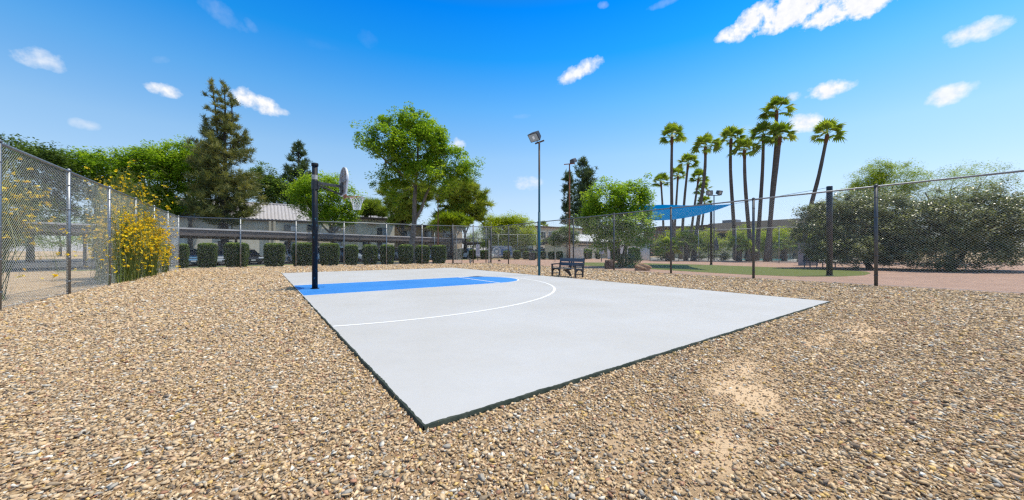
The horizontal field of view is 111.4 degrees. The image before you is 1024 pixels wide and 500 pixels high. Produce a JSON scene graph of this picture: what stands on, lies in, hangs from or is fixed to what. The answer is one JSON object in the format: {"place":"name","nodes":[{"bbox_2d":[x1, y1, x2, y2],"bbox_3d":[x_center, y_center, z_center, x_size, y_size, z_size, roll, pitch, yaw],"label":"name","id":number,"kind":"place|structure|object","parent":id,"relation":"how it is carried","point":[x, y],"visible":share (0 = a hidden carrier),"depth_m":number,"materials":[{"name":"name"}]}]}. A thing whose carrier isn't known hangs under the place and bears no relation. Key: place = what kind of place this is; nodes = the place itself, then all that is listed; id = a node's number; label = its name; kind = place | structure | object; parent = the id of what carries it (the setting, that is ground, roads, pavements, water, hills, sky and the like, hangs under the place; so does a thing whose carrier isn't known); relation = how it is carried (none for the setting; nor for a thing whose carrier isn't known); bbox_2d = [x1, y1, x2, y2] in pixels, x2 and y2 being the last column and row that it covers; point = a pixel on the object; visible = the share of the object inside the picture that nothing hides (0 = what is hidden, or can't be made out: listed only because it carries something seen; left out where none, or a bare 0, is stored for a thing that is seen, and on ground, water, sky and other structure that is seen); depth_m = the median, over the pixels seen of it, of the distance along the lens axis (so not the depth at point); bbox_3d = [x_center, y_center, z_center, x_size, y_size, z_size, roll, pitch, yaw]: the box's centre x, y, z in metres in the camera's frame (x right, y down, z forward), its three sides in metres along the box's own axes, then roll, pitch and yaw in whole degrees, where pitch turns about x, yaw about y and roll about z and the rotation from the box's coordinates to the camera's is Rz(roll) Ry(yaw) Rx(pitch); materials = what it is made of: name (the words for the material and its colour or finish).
{"place":"outdoors","nodes":[
{"label":"outdoors","id":0,"kind":"place"},
{"bbox_2d":[8,209,103,255],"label":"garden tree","id":1,"kind":"object","parent":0,"point":[63,243],"visible":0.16,"depth_m":79.65,"materials":[{"name":"green plant"}]},
{"bbox_2d":[394,225,463,256],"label":"apartment block","id":2,"kind":"structure","parent":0,"point":[425,232],"depth_m":60.00,"materials":[{"name":"paint"}]},
{"bbox_2d":[0,0,1023,250],"label":"sky","id":3,"kind":"structure","parent":0,"point":[936,83],"materials":[{"name":"blue"}]},
{"bbox_2d":[2,251,1023,304],"bbox_3d":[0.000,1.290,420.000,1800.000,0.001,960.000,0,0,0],"label":"ground","id":4,"kind":"structure","parent":0,"point":[43,284],"depth_m":15.53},
{"bbox_2d":[2,137,69,299],"bbox_3d":[-13.446,-0.859,8.856,3.210,4.287,3.418,0,0,-15],"label":"flowering shrub","id":5,"kind":"object","parent":4,"relation":"on","point":[8,223],"visible":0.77,"depth_m":9.11,"materials":[{"name":"yellow plant"}]},
{"bbox_2d":[0,139,178,309],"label":"chain link fence","id":6,"kind":"object","parent":4,"relation":"on","point":[68,219],"visible":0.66,"depth_m":10.07,"materials":[{"name":"metal"}]},
{"bbox_2d":[74,158,179,278],"bbox_3d":[-17.797,-1.539,15.999,4.337,5.649,4.450,0,0,0],"label":"flowering shrub","id":7,"kind":"object","parent":4,"relation":"on","point":[123,184],"visible":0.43,"depth_m":15.86,"materials":[{"name":"yellow plant"}]},
{"bbox_2d":[175,243,189,267],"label":"clipped bush","id":8,"kind":"object","parent":4,"relation":"on","point":[186,252],"visible":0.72,"depth_m":24.69,"materials":[{"name":"green plant"}]},
{"bbox_2d":[196,242,218,267],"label":"clipped bush","id":9,"kind":"object","parent":4,"relation":"on","point":[203,260],"visible":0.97,"depth_m":25.16,"materials":[{"name":"green plant"}]},
{"bbox_2d":[222,242,250,266],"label":"clipped bush","id":10,"kind":"object","parent":4,"relation":"on","point":[245,251],"visible":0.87,"depth_m":25.80,"materials":[{"name":"green plant"}]},
{"bbox_2d":[3,256,540,271],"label":"parking lot","id":11,"kind":"structure","parent":4,"relation":"on","point":[42,268],"depth_m":32.06,"materials":[{"name":"grey asphalt"}]},
{"bbox_2d":[0,133,92,261],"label":"broadleaf tree","id":12,"kind":"object","parent":11,"relation":"on","point":[45,153],"visible":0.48,"depth_m":37.62,"materials":[{"name":"green plant"}]},
{"bbox_2d":[45,146,144,260],"bbox_3d":[-50.219,-5.731,42.108,9.966,14.071,7.767,0,0,0],"label":"broadleaf tree","id":13,"kind":"object","parent":11,"relation":"on","point":[102,162],"visible":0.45,"depth_m":40.75,"materials":[{"name":"green plant"}]},
{"bbox_2d":[98,139,186,225],"bbox_3d":[-46.023,-6.103,43.814,8.902,14.787,7.560,0,0,0],"label":"broadleaf tree","id":14,"kind":"object","parent":11,"relation":"on","point":[140,155],"visible":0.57,"depth_m":42.77,"materials":[{"name":"green plant"}]},
{"bbox_2d":[142,134,211,248],"bbox_3d":[-42.976,-6.934,46.223,9.170,16.452,7.863,0,0,0],"label":"broadleaf tree","id":15,"kind":"object","parent":11,"relation":"on","point":[181,166],"visible":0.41,"depth_m":44.44,"materials":[{"name":"green plant"}]},
{"bbox_2d":[175,249,197,264],"bbox_3d":[-27.598,0.558,29.548,4.784,1.449,2.040,0,0,36],"label":"parked car","id":16,"kind":"object","parent":11,"relation":"on","point":[192,254],"visible":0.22,"depth_m":28.72,"materials":[{"name":"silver metal"}]},
{"bbox_2d":[195,249,224,264],"bbox_3d":[-26.626,0.558,30.877,4.784,1.449,2.040,0,0,36],"label":"parked car","id":17,"kind":"object","parent":11,"relation":"on","point":[220,256],"visible":0.14,"depth_m":29.88,"materials":[{"name":"silver metal"}]},
{"bbox_2d":[175,77,269,248],"bbox_3d":[-36.019,-10.354,43.792,9.997,23.294,9.144,0,0,0],"label":"pine tree","id":18,"kind":"object","parent":11,"relation":"on","point":[217,182],"visible":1,"depth_m":43.13,"materials":[{"name":"green plant"}]},
{"bbox_2d":[10,222,463,267],"bbox_3d":[-23.118,-0.265,36.396,5.785,3.110,46.000,0,0,36],"label":"carport","id":19,"kind":"object","parent":11,"relation":"on","point":[215,234],"visible":0.55,"depth_m":32.43,"materials":[{"name":"grey metal"}]},
{"bbox_2d":[133,197,353,255],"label":"apartment block","id":20,"kind":"structure","parent":11,"relation":"on","point":[275,212],"depth_m":51.89,"materials":[{"name":"beige paint"}]},
{"bbox_2d":[248,249,263,263],"bbox_3d":[-25.170,0.558,32.784,4.784,1.449,2.040,0,0,36],"label":"parked car","id":21,"kind":"object","parent":11,"relation":"on","point":[258,258],"visible":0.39,"depth_m":31.95,"materials":[{"name":"grey metal"}]},
{"bbox_2d":[246,160,295,204],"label":"dark tree","id":22,"kind":"object","parent":11,"relation":"on","point":[273,190],"visible":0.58,"depth_m":66.58,"materials":[{"name":"green plant"}]},
{"bbox_2d":[276,140,312,203],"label":"slim conifer","id":23,"kind":"object","parent":11,"relation":"on","point":[304,165],"visible":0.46,"depth_m":69.12,"materials":[{"name":"green plant"}]},
{"bbox_2d":[277,170,367,242],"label":"broadleaf tree","id":24,"kind":"object","parent":11,"relation":"on","point":[330,210],"visible":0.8,"depth_m":45.99,"materials":[{"name":"green plant"}]},
{"bbox_2d":[351,217,393,248],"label":"apartment block","id":25,"kind":"structure","parent":11,"relation":"on","point":[359,228],"depth_m":57.40,"materials":[{"name":"beige paint"}]},
{"bbox_2d":[355,195,389,217],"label":"spreading pine","id":26,"kind":"object","parent":11,"relation":"on","point":[376,207],"visible":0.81,"depth_m":60.99,"materials":[{"name":"green plant"}]},
{"bbox_2d":[373,178,438,244],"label":"spreading pine","id":27,"kind":"object","parent":11,"relation":"on","point":[401,213],"visible":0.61,"depth_m":51.89,"materials":[{"name":"green plant"}]},
{"bbox_2d":[426,210,474,258],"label":"spreading pine","id":28,"kind":"object","parent":11,"relation":"on","point":[457,219],"visible":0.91,"depth_m":49.41,"materials":[{"name":"green plant"}]},
{"bbox_2d":[430,176,494,258],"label":"spreading pine","id":29,"kind":"object","parent":11,"relation":"on","point":[462,200],"visible":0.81,"depth_m":53.03,"materials":[{"name":"green plant"}]},
{"bbox_2d":[478,209,546,257],"bbox_3d":[0.195,-2.821,59.908,12.490,8.465,7.840,0,0,0],"label":"palo verde","id":30,"kind":"object","parent":11,"relation":"on","point":[494,221],"visible":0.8,"depth_m":58.82,"materials":[{"name":"green plant"}]},
{"bbox_2d":[263,242,285,266],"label":"clipped bush","id":31,"kind":"object","parent":4,"relation":"on","point":[270,248],"visible":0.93,"depth_m":26.93,"materials":[{"name":"green plant"}]},
{"bbox_2d":[290,242,311,265],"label":"clipped bush","id":32,"kind":"object","parent":4,"relation":"on","point":[304,250],"visible":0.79,"depth_m":27.73,"materials":[{"name":"green plant"}]},
{"bbox_2d":[319,243,340,265],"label":"clipped bush","id":33,"kind":"object","parent":4,"relation":"on","point":[330,252],"visible":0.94,"depth_m":28.63,"materials":[{"name":"green plant"}]},
{"bbox_2d":[345,244,358,265],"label":"clipped bush","id":34,"kind":"object","parent":4,"relation":"on","point":[352,259],"visible":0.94,"depth_m":29.53,"materials":[{"name":"green plant"}]},
{"bbox_2d":[362,244,377,264],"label":"clipped bush","id":35,"kind":"object","parent":4,"relation":"on","point":[370,250],"visible":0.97,"depth_m":30.14,"materials":[{"name":"green plant"}]},
{"bbox_2d":[379,244,394,264],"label":"clipped bush","id":36,"kind":"object","parent":4,"relation":"on","point":[390,254],"visible":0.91,"depth_m":30.86,"materials":[{"name":"green plant"}]},
{"bbox_2d":[397,244,413,263],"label":"clipped bush","id":37,"kind":"object","parent":4,"relation":"on","point":[408,259],"visible":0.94,"depth_m":31.50,"materials":[{"name":"green plant"}]},
{"bbox_2d":[350,101,485,262],"bbox_3d":[-9.657,-7.084,37.177,13.839,16.788,7.420,0,0,0],"label":"shade tree","id":38,"kind":"object","parent":4,"relation":"on","point":[432,162],"visible":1,"depth_m":36.25,"materials":[{"name":"green plant"}]},
{"bbox_2d":[414,245,429,263],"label":"clipped bush","id":39,"kind":"object","parent":4,"relation":"on","point":[426,256],"visible":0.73,"depth_m":32.27,"materials":[{"name":"green plant"}]},
{"bbox_2d":[431,245,446,263],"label":"clipped bush","id":40,"kind":"object","parent":4,"relation":"on","point":[439,251],"visible":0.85,"depth_m":32.94,"materials":[{"name":"green plant"}]},
{"bbox_2d":[466,227,503,249],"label":"apartment block","id":41,"kind":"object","parent":4,"relation":"on","point":[470,240],"visible":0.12,"depth_m":88.77,"materials":[{"name":"beige"}]},
{"bbox_2d":[487,246,511,255],"bbox_3d":[-2.489,0.268,57.500,5.115,2.028,2.190,0,0,0],"label":"delivery van","id":42,"kind":"object","parent":4,"relation":"on","point":[496,251],"visible":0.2,"depth_m":56.52,"materials":[{"name":"white metal"}]},
{"bbox_2d":[0,263,1023,499],"bbox_3d":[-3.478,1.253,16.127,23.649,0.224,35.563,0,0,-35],"label":"gravel","id":43,"kind":"structure","parent":4,"relation":"on","point":[251,290],"depth_m":2.96,"materials":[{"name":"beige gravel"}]},
{"bbox_2d":[74,197,157,284],"bbox_3d":[-16.398,-0.474,14.991,2.015,3.518,7.374,0,0,-35],"label":"flowering shrub","id":44,"kind":"object","parent":43,"relation":"on","point":[128,237],"visible":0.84,"depth_m":13.92,"materials":[{"name":"yellow plant"}]},
{"bbox_2d":[117,201,180,277],"bbox_3d":[-18.195,-0.567,17.272,2.422,3.704,7.308,0,0,-35],"label":"flowering shrub","id":45,"kind":"object","parent":43,"relation":"on","point":[154,270],"visible":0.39,"depth_m":17.12,"materials":[{"name":"yellow plant"}]},
{"bbox_2d":[156,242,176,272],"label":"flowering shrub","id":46,"kind":"object","parent":43,"relation":"on","point":[168,259],"visible":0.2,"depth_m":19.96,"materials":[{"name":"yellow plant"}]},
{"bbox_2d":[177,215,451,268],"bbox_3d":[-14.109,-0.545,28.099,19.322,3.670,0.111,0,0,-27],"label":"chain link fence","id":47,"kind":"object","parent":43,"relation":"on","point":[343,241],"visible":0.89,"depth_m":27.26,"materials":[{"name":"metal"}]},
{"bbox_2d":[452,224,491,263],"bbox_3d":[-3.602,-0.600,33.057,4.022,3.780,0.922,0,0,-27],"label":"gate frame","id":48,"kind":"object","parent":43,"relation":"on","point":[473,238],"visible":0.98,"depth_m":33.40,"materials":[{"name":"metal"}]},
{"bbox_2d":[281,268,830,431],"bbox_3d":[-2.460,1.283,13.955,10.510,0.074,20.810,0,0,-36],"label":"basketball court","id":49,"kind":"object","parent":43,"relation":"on","point":[431,347],"visible":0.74,"depth_m":5.82,"materials":[{"name":"paint"}]},
{"bbox_2d":[310,162,363,288],"bbox_3d":[-5.854,-0.800,11.813,1.306,4.100,1.237,0,0,7],"label":"basketball hoop","id":50,"kind":"object","parent":49,"relation":"on","point":[316,184],"visible":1,"depth_m":11.35,"materials":[{"name":"black paint"}]},
{"bbox_2d":[528,130,543,275],"bbox_3d":[1.205,-2.340,17.463,0.678,7.260,0.560,0,0,43],"label":"flood lamp post","id":51,"kind":"object","parent":49,"relation":"on","point":[535,136],"visible":0.85,"depth_m":17.44,"materials":[{"name":"grey metal"}]},
{"bbox_2d":[551,257,584,277],"bbox_3d":[2.672,0.816,16.752,0.727,0.948,1.562,0,0,-38],"label":"park bench","id":52,"kind":"object","parent":43,"relation":"on","point":[570,262],"visible":0.88,"depth_m":16.79,"materials":[{"name":"blue metal"}]},
{"bbox_2d":[485,170,1023,293],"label":"chain link fence","id":53,"kind":"object","parent":43,"relation":"on","point":[875,227],"visible":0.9,"depth_m":14.39,"materials":[{"name":"metal"}]},
{"bbox_2d":[512,226,581,251],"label":"office building","id":54,"kind":"structure","parent":4,"relation":"on","point":[548,231],"depth_m":80.08,"materials":[{"name":"beige paint"}]},
{"bbox_2d":[559,169,576,226],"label":"slim conifer","id":55,"kind":"object","parent":4,"relation":"on","point":[564,206],"visible":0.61,"depth_m":77.62,"materials":[{"name":"green plant"}]},
{"bbox_2d":[541,233,606,258],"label":"pool house","id":56,"kind":"structure","parent":4,"relation":"on","point":[577,250],"depth_m":56.11,"materials":[{"name":"beige paint"}]},
{"bbox_2d":[566,156,602,233],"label":"slim conifer","id":57,"kind":"object","parent":4,"relation":"on","point":[584,174],"visible":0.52,"depth_m":71.21,"materials":[{"name":"green plant"}]},
{"bbox_2d":[694,218,864,258],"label":"office building","id":58,"kind":"structure","parent":4,"relation":"on","point":[722,225],"depth_m":59.77,"materials":[{"name":"beige paint"}]},
{"bbox_2d":[760,225,798,256],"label":"rounded bush","id":59,"kind":"object","parent":4,"relation":"on","point":[775,232],"visible":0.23,"depth_m":54.32,"materials":[{"name":"green plant"}]},
{"bbox_2d":[640,244,649,259],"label":"gate pillar","id":60,"kind":"structure","parent":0,"point":[644,257],"depth_m":45.77,"materials":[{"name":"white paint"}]},
{"bbox_2d":[644,226,689,255],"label":"office building","id":61,"kind":"structure","parent":0,"point":[658,228],"depth_m":78.79,"materials":[{"name":"grey brick"}]},
{"bbox_2d":[429,258,1023,293],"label":"pink gravel ground","id":62,"kind":"structure","parent":0,"point":[938,277],"depth_m":18.64,"materials":[{"name":"pink gravel"}]},
{"bbox_2d":[546,223,582,257],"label":"tree","id":63,"kind":"object","parent":62,"relation":"on","point":[557,238],"visible":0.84,"depth_m":49.57,"materials":[{"name":"green plant"}]},
{"bbox_2d":[564,158,576,266],"bbox_3d":[4.553,-2.926,26.957,0.958,8.433,0.592,0,0,-20],"label":"flood lamp post","id":64,"kind":"object","parent":62,"relation":"on","point":[573,160],"visible":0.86,"depth_m":26.95,"materials":[{"name":"metal"}]},
{"bbox_2d":[608,254,637,266],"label":"shrub","id":65,"kind":"object","parent":62,"relation":"on","point":[627,261],"visible":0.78,"depth_m":26.36,"materials":[{"name":"green plant"}]},
{"bbox_2d":[635,262,651,270],"bbox_3d":[8.479,1.040,22.508,1.098,0.541,0.909,0,0,0],"label":"boulder","id":66,"kind":"object","parent":62,"relation":"on","point":[640,266],"visible":0.91,"depth_m":22.21,"materials":[{"name":"stone"}]},
{"bbox_2d":[434,226,871,264],"bbox_3d":[13.245,-0.545,43.996,45.606,3.670,13.076,0,0,22],"label":"chain link fence","id":67,"kind":"object","parent":62,"relation":"on","point":[621,244],"visible":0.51,"depth_m":43.02,"materials":[{"name":"metal"}]},
{"bbox_2d":[653,235,681,260],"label":"tree","id":68,"kind":"object","parent":62,"relation":"on","point":[658,251],"visible":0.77,"depth_m":41.76,"materials":[{"name":"green plant"}]},
{"bbox_2d":[677,228,697,260],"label":"palm","id":69,"kind":"object","parent":62,"relation":"on","point":[689,235],"visible":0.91,"depth_m":42.73,"materials":[{"name":"green plant"}]},
{"bbox_2d":[688,132,722,257],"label":"fan palm","id":70,"kind":"object","parent":62,"relation":"on","point":[706,138],"visible":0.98,"depth_m":43.84,"materials":[{"name":"green plant"}]},
{"bbox_2d":[710,212,712,264],"bbox_3d":[17.750,-1.410,31.100,0.250,5.400,0.250,0,0,0],"label":"sail post","id":71,"kind":"object","parent":62,"relation":"on","point":[711,239],"visible":0.64,"depth_m":31.02,"materials":[{"name":"black metal"}]},
{"bbox_2d":[650,242,799,260],"bbox_3d":[25.337,0.145,41.750,16.572,2.290,0.070,0,0,16],"label":"iron fence","id":72,"kind":"object","parent":62,"relation":"on","point":[739,244],"visible":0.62,"depth_m":41.84,"materials":[{"name":"black metal"}]},
{"bbox_2d":[582,262,869,275],"bbox_3d":[13.169,1.276,27.933,10.666,0.001,22.191,0,0,-30],"label":"turf strip","id":73,"kind":"object","parent":62,"relation":"on","point":[735,270],"visible":0.67,"depth_m":22.27,"materials":[{"name":"green plant"}]},
{"bbox_2d":[571,172,663,266],"bbox_3d":[8.045,-2.401,26.986,6.967,7.407,5.001,0,0,0],"label":"multi stem tree","id":74,"kind":"object","parent":73,"relation":"on","point":[617,201],"visible":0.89,"depth_m":26.51,"materials":[{"name":"green plant"}]},
{"bbox_2d":[825,186,833,275],"bbox_3d":[16.100,-0.985,17.700,0.312,4.550,0.312,0,0,0],"label":"sail post","id":75,"kind":"object","parent":73,"relation":"on","point":[829,228],"visible":0.87,"depth_m":17.61,"materials":[{"name":"black metal"}]},
{"bbox_2d":[726,233,751,260],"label":"palm","id":76,"kind":"object","parent":62,"relation":"on","point":[741,238],"visible":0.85,"depth_m":40.75,"materials":[{"name":"green plant"}]},
{"bbox_2d":[726,136,763,260],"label":"fan palm","id":77,"kind":"object","parent":62,"relation":"on","point":[747,143],"visible":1,"depth_m":41.84,"materials":[{"name":"green plant"}]},
{"bbox_2d":[741,239,758,260],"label":"palm","id":78,"kind":"object","parent":62,"relation":"on","point":[748,257],"visible":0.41,"depth_m":40.76,"materials":[{"name":"green plant"}]},
{"bbox_2d":[747,119,782,260],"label":"fan palm","id":79,"kind":"object","parent":62,"relation":"on","point":[762,127],"visible":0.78,"depth_m":42.84,"materials":[{"name":"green plant"}]},
{"bbox_2d":[759,120,799,261],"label":"fan palm","id":80,"kind":"object","parent":62,"relation":"on","point":[777,129],"visible":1,"depth_m":39.83,"materials":[{"name":"green plant"}]},
{"bbox_2d":[798,243,817,265],"bbox_3d":[25.446,0.340,29.990,1.250,1.900,0.720,0,0,-11],"label":"utility cabinet","id":81,"kind":"object","parent":62,"relation":"on","point":[800,260],"visible":0.35,"depth_m":29.84,"materials":[{"name":"grey metal"}]},
{"bbox_2d":[797,117,847,261],"bbox_3d":[35.539,-6.900,39.651,4.766,16.488,3.496,0,0,-27],"label":"fan palm","id":82,"kind":"object","parent":62,"relation":"on","point":[822,126],"visible":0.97,"depth_m":39.84,"materials":[{"name":"green plant"}]},
{"bbox_2d":[780,186,935,269],"bbox_3d":[24.395,-1.604,24.826,9.495,5.985,5.638,0,0,-10],"label":"shrub","id":83,"kind":"object","parent":62,"relation":"on","point":[851,213],"visible":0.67,"depth_m":23.88,"materials":[{"name":"green plant"}]},
{"bbox_2d":[836,158,936,256],"bbox_3d":[38.188,-4.261,36.101,8.869,11.108,5.320,0,0,0],"label":"feathery tree","id":84,"kind":"object","parent":62,"relation":"on","point":[880,176],"visible":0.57,"depth_m":35.36,"materials":[{"name":"green plant"}]},
{"bbox_2d":[878,175,1023,272],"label":"shrub","id":85,"kind":"object","parent":62,"relation":"on","point":[1003,226],"visible":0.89,"depth_m":21.10,"materials":[{"name":"green plant"}]},
{"bbox_2d":[902,160,1023,260],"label":"feathery tree","id":86,"kind":"object","parent":62,"relation":"on","point":[957,175],"visible":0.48,"depth_m":33.36,"materials":[{"name":"green plant"}]},
{"bbox_2d":[651,257,841,261],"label":"pool deck","id":87,"kind":"structure","parent":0,"point":[705,259],"depth_m":48.86,"materials":[{"name":"beige concrete"}]},
{"bbox_2d":[652,172,669,253],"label":"fan palm","id":88,"kind":"object","parent":87,"relation":"on","point":[663,176],"visible":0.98,"depth_m":59.86,"materials":[{"name":"green plant"}]},
{"bbox_2d":[658,122,688,259],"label":"fan palm","id":89,"kind":"object","parent":87,"relation":"on","point":[671,128],"visible":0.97,"depth_m":44.84,"materials":[{"name":"green plant"}]},
{"bbox_2d":[669,164,685,245],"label":"fan palm","id":90,"kind":"object","parent":87,"relation":"on","point":[682,172],"visible":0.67,"depth_m":55.85,"materials":[{"name":"green plant"}]},
{"bbox_2d":[653,224,707,252],"bbox_3d":[28.796,-1.597,60.185,9.152,5.826,5.460,0,0,0],"label":"rounded bush","id":91,"kind":"object","parent":87,"relation":"on","point":[677,235],"visible":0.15,"depth_m":59.74,"materials":[{"name":"green plant"}]},
{"bbox_2d":[674,152,699,258],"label":"fan palm","id":92,"kind":"object","parent":87,"relation":"on","point":[690,159],"visible":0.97,"depth_m":49.85,"materials":[{"name":"green plant"}]},
{"bbox_2d":[687,235,705,260],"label":"palm","id":93,"kind":"object","parent":87,"relation":"on","point":[700,242],"visible":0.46,"depth_m":43.15,"materials":[{"name":"green plant"}]},
{"bbox_2d":[688,167,710,250],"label":"fan palm","id":94,"kind":"object","parent":87,"relation":"on","point":[698,171],"visible":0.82,"depth_m":57.85,"materials":[{"name":"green plant"}]},
{"bbox_2d":[683,226,723,257],"bbox_3d":[32.180,-1.370,57.813,7.646,5.345,5.073,0,0,0],"label":"rounded bush","id":95,"kind":"object","parent":87,"relation":"on","point":[705,239],"visible":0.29,"depth_m":57.11,"materials":[{"name":"green plant"}]},
{"bbox_2d":[696,196,712,253],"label":"fan palm","id":96,"kind":"object","parent":87,"relation":"on","point":[705,198],"visible":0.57,"depth_m":59.84,"materials":[{"name":"green plant"}]},
{"bbox_2d":[675,247,743,257],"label":"garden wall","id":97,"kind":"structure","parent":87,"relation":"on","point":[676,255],"depth_m":61.38,"materials":[{"name":"white paint"}]},
{"bbox_2d":[706,190,722,260],"bbox_3d":[25.499,-3.150,43.953,2.141,8.879,0.836,0,0,0],"label":"flood lamp post","id":98,"kind":"object","parent":87,"relation":"on","point":[710,193],"visible":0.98,"depth_m":43.94,"materials":[{"name":"metal"}]},
{"bbox_2d":[719,123,747,260],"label":"fan palm","id":99,"kind":"object","parent":87,"relation":"on","point":[731,131],"visible":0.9,"depth_m":43.83,"materials":[{"name":"green plant"}]},
{"bbox_2d":[718,222,775,255],"bbox_3d":[37.573,-1.649,55.972,9.860,5.918,6.089,0,0,0],"label":"rounded bush","id":100,"kind":"object","parent":87,"relation":"on","point":[737,233],"visible":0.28,"depth_m":55.94,"materials":[{"name":"green plant"}]},
{"bbox_2d":[758,94,797,259],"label":"fan palm","id":101,"kind":"object","parent":87,"relation":"on","point":[775,101],"visible":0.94,"depth_m":41.85,"materials":[{"name":"green plant"}]},
{"bbox_2d":[774,235,794,259],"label":"palm","id":102,"kind":"object","parent":87,"relation":"on","point":[778,246],"visible":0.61,"depth_m":41.80,"materials":[{"name":"green plant"}]},
{"bbox_3d":[11.300,-1.610,34.600,0.250,5.800,0.250,0,0,0],"label":"sail post","id":103,"kind":"object","parent":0,"visible":0},
{"bbox_2d":[633,188,823,219],"bbox_3d":[12.698,-3.356,26.273,8.864,2.206,16.196,0,0,7],"label":"shade sail","id":104,"kind":"object","parent":103,"relation":"attached to","point":[677,214],"visible":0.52,"depth_m":28.34,"materials":[{"name":"blue fabric"}]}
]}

